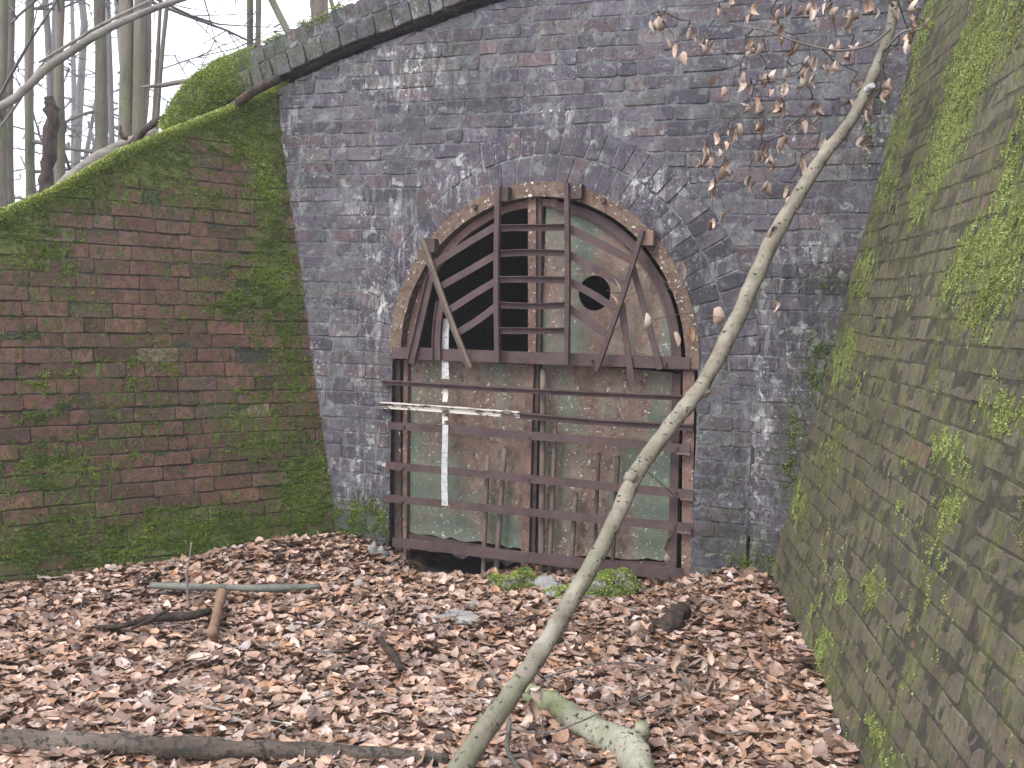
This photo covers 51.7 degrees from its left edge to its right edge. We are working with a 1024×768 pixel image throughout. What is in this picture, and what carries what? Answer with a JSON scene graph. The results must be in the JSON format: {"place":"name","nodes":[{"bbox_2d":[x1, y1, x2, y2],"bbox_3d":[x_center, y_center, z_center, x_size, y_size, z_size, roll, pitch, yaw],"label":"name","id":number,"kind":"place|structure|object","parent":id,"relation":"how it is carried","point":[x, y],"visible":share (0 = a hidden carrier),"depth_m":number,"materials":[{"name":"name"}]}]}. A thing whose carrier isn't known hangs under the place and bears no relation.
{"place":"outdoors","nodes":[
{"label":"outdoors","id":0,"kind":"place"},
{"bbox_2d":[0,0,186,128],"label":"hanging branch","id":1,"kind":"object","parent":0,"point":[89,37],"visible":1,"depth_m":5.86,"materials":[{"name":"grey plant"}]},
{"bbox_2d":[13,0,357,201],"label":"sky","id":2,"kind":"structure","parent":0,"point":[178,42],"materials":[{"name":"white"}]},
{"bbox_2d":[0,531,863,767],"bbox_3d":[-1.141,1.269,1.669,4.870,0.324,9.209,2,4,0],"label":"leaf litter","id":3,"kind":"object","parent":0,"point":[52,687],"visible":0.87,"depth_m":4.08,"materials":[{"name":"brown plant"}]},
{"bbox_2d":[71,652,106,662],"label":"fallen twig","id":4,"kind":"object","parent":3,"relation":"on","point":[87,658],"visible":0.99,"depth_m":3.96,"materials":[{"name":"wood"}]},
{"bbox_2d":[96,607,211,630],"bbox_3d":[-1.487,0.977,4.439,0.488,0.077,0.119,-2,6,-40],"label":"dead branch","id":5,"kind":"object","parent":3,"relation":"on","point":[162,616],"visible":1,"depth_m":4.46,"materials":[{"name":"brown wood"}]},
{"bbox_2d":[153,682,177,692],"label":"fallen twig","id":6,"kind":"object","parent":3,"relation":"on","point":[164,687],"visible":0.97,"depth_m":3.71,"materials":[{"name":"wood"}]},
{"bbox_2d":[145,624,187,627],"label":"fallen twig","id":7,"kind":"object","parent":3,"relation":"on","point":[164,624],"visible":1,"depth_m":4.41,"materials":[{"name":"wood"}]},
{"bbox_2d":[0,80,335,583],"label":"wing wall","id":8,"kind":"structure","parent":3,"relation":"on","point":[139,253],"depth_m":5.65,"materials":[{"name":"red brick"}]},
{"bbox_2d":[0,79,334,582],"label":"moss","id":9,"kind":"object","parent":8,"relation":"on","point":[266,283],"visible":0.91,"depth_m":5.76,"materials":[{"name":"green plant"}]},
{"bbox_2d":[228,75,280,106],"bbox_3d":[-1.574,-1.593,6.036,0.573,0.311,0.082,3,4,19],"label":"fallen branch","id":10,"kind":"object","parent":8,"relation":"on","point":[256,89],"visible":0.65,"depth_m":5.98,"materials":[{"name":"brown wood"}]},
{"bbox_2d":[169,659,203,670],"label":"fallen twig","id":11,"kind":"object","parent":3,"relation":"on","point":[185,664],"visible":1,"depth_m":3.96,"materials":[{"name":"wood"}]},
{"bbox_2d":[186,542,191,600],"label":"upright twig","id":12,"kind":"object","parent":3,"relation":"on","point":[187,584],"visible":0.94,"depth_m":4.89,"materials":[{"name":"grey wood"}]},
{"bbox_2d":[179,685,206,691],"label":"fallen twig","id":13,"kind":"object","parent":3,"relation":"on","point":[192,690],"visible":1,"depth_m":3.69,"materials":[{"name":"wood"}]},
{"bbox_2d":[189,654,210,659],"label":"fallen twig","id":14,"kind":"object","parent":3,"relation":"on","point":[199,657],"visible":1,"depth_m":4.02,"materials":[{"name":"wood"}]},
{"bbox_2d":[206,586,227,638],"bbox_3d":[-1.283,0.989,4.592,0.052,0.054,0.626,1,4,-11],"label":"stick","id":15,"kind":"object","parent":3,"relation":"on","point":[219,603],"visible":1,"depth_m":4.53,"materials":[{"name":"brown wood"}]},
{"bbox_2d":[0,728,448,765],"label":"log","id":16,"kind":"object","parent":3,"relation":"on","point":[205,748],"visible":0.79,"depth_m":3.23,"materials":[{"name":"wood"}]},
{"bbox_2d":[149,582,319,591],"bbox_3d":[-1.300,0.951,4.954,0.790,0.037,0.071,1,4,-5],"label":"stick","id":17,"kind":"object","parent":3,"relation":"on","point":[236,587],"visible":0.95,"depth_m":4.93,"materials":[{"name":"grey wood"}]},
{"bbox_2d":[261,719,295,727],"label":"fallen twig","id":18,"kind":"object","parent":3,"relation":"on","point":[277,722],"visible":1,"depth_m":3.45,"materials":[{"name":"wood"}]},
{"bbox_2d":[300,693,332,700],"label":"fallen twig","id":19,"kind":"object","parent":3,"relation":"on","point":[315,698],"visible":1,"depth_m":3.65,"materials":[{"name":"wood"}]},
{"bbox_2d":[306,650,349,651],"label":"fallen twig","id":20,"kind":"object","parent":3,"relation":"on","point":[327,650],"visible":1,"depth_m":4.19,"materials":[{"name":"grey wood"}]},
{"bbox_2d":[311,647,352,660],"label":"fallen twig","id":21,"kind":"object","parent":3,"relation":"on","point":[331,653],"visible":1,"depth_m":4.13,"materials":[{"name":"wood"}]},
{"bbox_2d":[315,630,355,645],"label":"fallen twig","id":22,"kind":"object","parent":3,"relation":"on","point":[333,636],"visible":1,"depth_m":4.34,"materials":[{"name":"wood"}]},
{"bbox_2d":[360,621,388,628],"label":"fallen twig","id":23,"kind":"object","parent":3,"relation":"on","point":[374,626],"visible":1,"depth_m":4.50,"materials":[{"name":"wood"}]},
{"bbox_2d":[358,617,391,628],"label":"fallen twig","id":24,"kind":"object","parent":3,"relation":"on","point":[372,624],"visible":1,"depth_m":4.52,"materials":[{"name":"grey wood"}]},
{"bbox_2d":[366,541,388,556],"bbox_3d":[-0.765,0.981,5.901,0.146,0.216,0.144,2,4,0],"label":"stone","id":25,"kind":"object","parent":3,"relation":"on","point":[372,547],"visible":0.31,"depth_m":5.88,"materials":[{"name":"grey stone"}]},
{"bbox_2d":[378,691,401,697],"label":"fallen twig","id":26,"kind":"object","parent":3,"relation":"on","point":[388,694],"visible":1,"depth_m":3.73,"materials":[{"name":"wood"}]},
{"bbox_2d":[378,636,403,671],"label":"dead branch","id":27,"kind":"object","parent":3,"relation":"on","point":[390,652],"visible":1,"depth_m":4.11,"materials":[{"name":"brown wood"}]},
{"bbox_2d":[431,658,469,661],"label":"fallen twig","id":28,"kind":"object","parent":3,"relation":"on","point":[447,661],"visible":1,"depth_m":4.15,"materials":[{"name":"wood"}]},
{"bbox_2d":[434,609,492,631],"bbox_3d":[-0.237,1.073,4.694,0.382,0.115,0.218,2,4,0],"label":"flat stone","id":29,"kind":"object","parent":3,"relation":"on","point":[467,616],"visible":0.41,"depth_m":4.67,"materials":[{"name":"white stone"}]},
{"bbox_2d":[435,619,502,689],"bbox_3d":[-0.146,1.042,4.077,0.060,0.087,0.678,0,5,-26],"label":"thin twig","id":30,"kind":"object","parent":3,"relation":"on","point":[488,667],"visible":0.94,"depth_m":4.06,"materials":[{"name":"wood"}]},
{"bbox_2d":[466,699,490,704],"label":"fallen twig","id":31,"kind":"object","parent":3,"relation":"on","point":[477,701],"visible":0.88,"depth_m":3.68,"materials":[{"name":"grey wood"}]},
{"bbox_2d":[505,715,520,767],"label":"curved twig","id":32,"kind":"object","parent":3,"relation":"on","point":[514,762],"visible":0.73,"depth_m":3.24,"materials":[{"name":"grey wood"}]},
{"bbox_2d":[487,567,539,592],"bbox_3d":[0.026,1.057,5.351,0.287,0.249,0.247,1,4,-11],"label":"mossy stone","id":33,"kind":"object","parent":3,"relation":"on","point":[522,577],"visible":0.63,"depth_m":5.30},
{"bbox_2d":[520,675,543,730],"bbox_3d":[0.082,1.061,3.526,0.076,0.176,0.130,3,4,20],"label":"leafy shoot","id":34,"kind":"object","parent":3,"relation":"on","point":[537,695],"visible":0.98,"depth_m":3.52,"materials":[{"name":"beige plant"}]},
{"bbox_2d":[532,575,563,589],"bbox_3d":[0.172,1.072,5.340,0.236,0.214,0.195,4,5,28],"label":"stone","id":35,"kind":"object","parent":3,"relation":"on","point":[544,582],"visible":0.22,"depth_m":5.32,"materials":[{"name":"grey stone"}]},
{"bbox_2d":[541,583,597,599],"bbox_3d":[0.270,1.081,5.184,0.334,0.206,0.258,0,5,-24],"label":"mossy stone","id":36,"kind":"object","parent":3,"relation":"on","point":[554,591],"visible":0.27,"depth_m":5.16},
{"bbox_2d":[568,676,601,691],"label":"fallen twig","id":37,"kind":"object","parent":3,"relation":"on","point":[583,682],"visible":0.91,"depth_m":3.93,"materials":[{"name":"wood"}]},
{"bbox_2d":[522,683,654,767],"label":"forked log","id":38,"kind":"object","parent":3,"relation":"on","point":[628,747],"visible":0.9,"depth_m":3.37,"materials":[{"name":"beige wood"}]},
{"bbox_2d":[511,687,665,733],"bbox_3d":[0.328,1.089,3.542,0.699,0.057,0.172,-1,5,-37],"label":"thin twig","id":39,"kind":"object","parent":38,"relation":"on","point":[531,732],"visible":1,"depth_m":3.38,"materials":[{"name":"wood"}]},
{"bbox_2d":[570,567,650,597],"bbox_3d":[0.465,1.078,5.294,0.494,0.340,0.314,2,4,11],"label":"mossy mound","id":40,"kind":"object","parent":3,"relation":"on","point":[611,582],"visible":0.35,"depth_m":5.22,"materials":[{"name":"green plant"}]},
{"bbox_2d":[544,662,708,677],"bbox_3d":[0.436,1.063,3.946,0.645,0.057,0.014,1,4,-10],"label":"thin twig","id":41,"kind":"object","parent":3,"relation":"on","point":[546,676],"visible":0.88,"depth_m":3.92,"materials":[{"name":"wood"}]},
{"bbox_2d":[624,682,640,708],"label":"leafy shoot","id":42,"kind":"object","parent":3,"relation":"on","point":[634,694],"visible":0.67,"depth_m":3.74,"materials":[{"name":"beige plant"}]},
{"bbox_2d":[629,622,657,644],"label":"leafy shoot","id":43,"kind":"object","parent":3,"relation":"on","point":[635,627],"visible":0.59,"depth_m":4.46,"materials":[{"name":"beige plant"}]},
{"bbox_2d":[631,665,668,673],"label":"fallen twig","id":44,"kind":"object","parent":3,"relation":"on","point":[647,669],"visible":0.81,"depth_m":4.08,"materials":[{"name":"wood"}]},
{"bbox_2d":[635,708,668,719],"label":"fallen twig","id":45,"kind":"object","parent":3,"relation":"on","point":[650,714],"visible":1,"depth_m":3.58,"materials":[{"name":"wood"}]},
{"bbox_2d":[648,602,690,638],"bbox_3d":[0.677,1.069,4.616,0.132,0.186,0.292,6,6,43],"label":"rock","id":46,"kind":"object","parent":3,"relation":"on","point":[674,616],"visible":0.62,"depth_m":4.60,"materials":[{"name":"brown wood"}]},
{"bbox_2d":[670,644,692,700],"bbox_3d":[0.615,1.046,3.833,0.070,0.192,0.079,4,5,32],"label":"leafy shoot","id":47,"kind":"object","parent":3,"relation":"on","point":[675,664],"visible":0.95,"depth_m":3.83,"materials":[{"name":"beige plant"}]},
{"bbox_2d":[671,681,703,688],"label":"fallen twig","id":48,"kind":"object","parent":3,"relation":"on","point":[683,684],"visible":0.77,"depth_m":3.97,"materials":[{"name":"wood"}]},
{"bbox_2d":[447,0,933,767],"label":"leaning sapling","id":49,"kind":"object","parent":3,"relation":"on","point":[485,728],"visible":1,"depth_m":4.17,"materials":[{"name":"brown wood"}]},
{"bbox_2d":[697,651,725,692],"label":"leafy shoot","id":50,"kind":"object","parent":3,"relation":"on","point":[707,663],"visible":1,"depth_m":3.92,"materials":[{"name":"beige plant"}]},
{"bbox_2d":[699,597,730,609],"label":"fallen twig","id":51,"kind":"object","parent":3,"relation":"on","point":[713,602],"visible":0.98,"depth_m":4.84,"materials":[{"name":"wood"}]},
{"bbox_2d":[720,731,760,733],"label":"fallen twig","id":52,"kind":"object","parent":3,"relation":"on","point":[738,732],"visible":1,"depth_m":3.44,"materials":[{"name":"wood"}]},
{"bbox_2d":[770,0,1023,767],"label":"wing wall","id":53,"kind":"structure","parent":3,"relation":"on","point":[962,706],"depth_m":3.32,"materials":[{"name":"brown brick"}]},
{"bbox_2d":[771,0,1023,767],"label":"moss","id":54,"kind":"object","parent":53,"relation":"on","point":[956,97],"visible":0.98,"depth_m":3.53,"materials":[{"name":"green plant"}]},
{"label":"hillside","id":55,"kind":"structure","parent":0,"visible":0},
{"bbox_2d":[6,0,43,204],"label":"tree","id":56,"kind":"object","parent":55,"relation":"on","point":[13,17],"visible":0.49,"depth_m":11.25,"materials":[{"name":"grey wood"}]},
{"bbox_2d":[0,0,58,208],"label":"tree","id":57,"kind":"object","parent":55,"relation":"on","point":[4,81],"visible":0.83,"depth_m":9.54,"materials":[{"name":"grey wood"}]},
{"bbox_2d":[38,96,59,191],"bbox_3d":[-3.542,-1.782,8.076,0.212,0.824,0.124,5,5,35],"label":"broken trunk","id":58,"kind":"object","parent":55,"relation":"on","point":[51,125],"visible":0.88,"depth_m":8.04,"materials":[{"name":"brown wood"}]},
{"bbox_2d":[53,0,70,182],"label":"tree","id":59,"kind":"object","parent":55,"relation":"on","point":[62,158],"visible":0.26,"depth_m":10.54,"materials":[{"name":"grey wood"}]},
{"bbox_2d":[14,0,118,192],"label":"tree","id":60,"kind":"object","parent":55,"relation":"on","point":[53,40],"visible":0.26,"depth_m":22.60,"materials":[{"name":"grey wood"}]},
{"bbox_2d":[14,0,119,198],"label":"tree","id":61,"kind":"object","parent":55,"relation":"on","point":[48,47],"visible":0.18,"depth_m":17.55,"materials":[{"name":"grey wood"}]},
{"bbox_2d":[14,0,163,201],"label":"wood","id":62,"kind":"object","parent":55,"relation":"on","point":[78,88],"visible":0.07,"depth_m":30.69,"materials":[{"name":"grey plant"}]},
{"bbox_2d":[54,129,157,184],"bbox_3d":[-2.668,-1.348,6.769,0.882,0.564,0.116,3,4,11],"label":"fallen log","id":63,"kind":"object","parent":55,"relation":"on","point":[96,155],"visible":0.33,"depth_m":6.70,"materials":[{"name":"grey wood"}]},
{"bbox_2d":[106,0,117,144],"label":"tree","id":64,"kind":"object","parent":55,"relation":"on","point":[111,131],"visible":0.4,"depth_m":18.82,"materials":[{"name":"grey wood"}]},
{"bbox_2d":[8,0,261,46],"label":"tree","id":65,"kind":"object","parent":55,"relation":"on","point":[250,21],"visible":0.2,"depth_m":11.11,"materials":[{"name":"grey wood"}]},
{"bbox_2d":[16,0,254,160],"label":"tree","id":66,"kind":"object","parent":55,"relation":"on","point":[100,110],"visible":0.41,"depth_m":10.76,"materials":[{"name":"grey wood"}]},
{"bbox_2d":[24,0,254,197],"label":"tree","id":67,"kind":"object","parent":55,"relation":"on","point":[30,143],"visible":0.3,"depth_m":12.21,"materials":[{"name":"grey wood"}]},
{"bbox_2d":[116,0,169,109],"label":"tree","id":68,"kind":"object","parent":55,"relation":"on","point":[117,1],"visible":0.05,"depth_m":12.44,"materials":[{"name":"grey wood"}]},
{"bbox_2d":[119,106,171,145],"bbox_3d":[-2.203,-1.559,6.487,0.501,0.299,0.312,2,4,0],"label":"dead root","id":69,"kind":"object","parent":55,"relation":"on","point":[143,130],"visible":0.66,"depth_m":6.44,"materials":[{"name":"brown wood"}]},
{"bbox_2d":[118,0,308,140],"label":"tree","id":70,"kind":"object","parent":55,"relation":"on","point":[135,52],"visible":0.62,"depth_m":9.00,"materials":[{"name":"grey wood"}]},
{"bbox_2d":[141,78,187,87],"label":"snag branch","id":71,"kind":"object","parent":70,"relation":"attached to","point":[170,83],"visible":0.62,"depth_m":7.79,"materials":[{"name":"grey plant"}]},
{"bbox_2d":[88,0,349,130],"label":"tree","id":72,"kind":"object","parent":55,"relation":"on","point":[159,57],"visible":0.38,"depth_m":10.00,"materials":[{"name":"grey wood"}]},
{"bbox_2d":[268,0,345,32],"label":"tree","id":73,"kind":"object","parent":55,"relation":"on","point":[279,16],"visible":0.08,"depth_m":9.12,"materials":[{"name":"grey wood"}]},
{"bbox_2d":[311,0,327,19],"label":"tree","id":74,"kind":"object","parent":55,"relation":"on","point":[318,7],"visible":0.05,"depth_m":10.16,"materials":[{"name":"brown wood"}]},
{"bbox_2d":[161,0,925,577],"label":"tunnel portal","id":75,"kind":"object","parent":55,"relation":"on","point":[407,126],"visible":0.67,"depth_m":5.55,"materials":[{"name":"grey brick"}]},
{"bbox_2d":[157,4,877,573],"bbox_3d":[-0.187,-0.650,5.952,4.186,3.610,0.428,3,4,19],"label":"moss","id":76,"kind":"object","parent":75,"relation":"attached to","point":[163,124],"visible":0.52,"depth_m":6.20,"materials":[{"name":"green plant"}]},
{"bbox_2d":[380,181,699,579],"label":"iron gate","id":77,"kind":"structure","parent":75,"relation":"attached to","point":[534,458],"depth_m":5.74,"materials":[{"name":"metal"}]}
]}

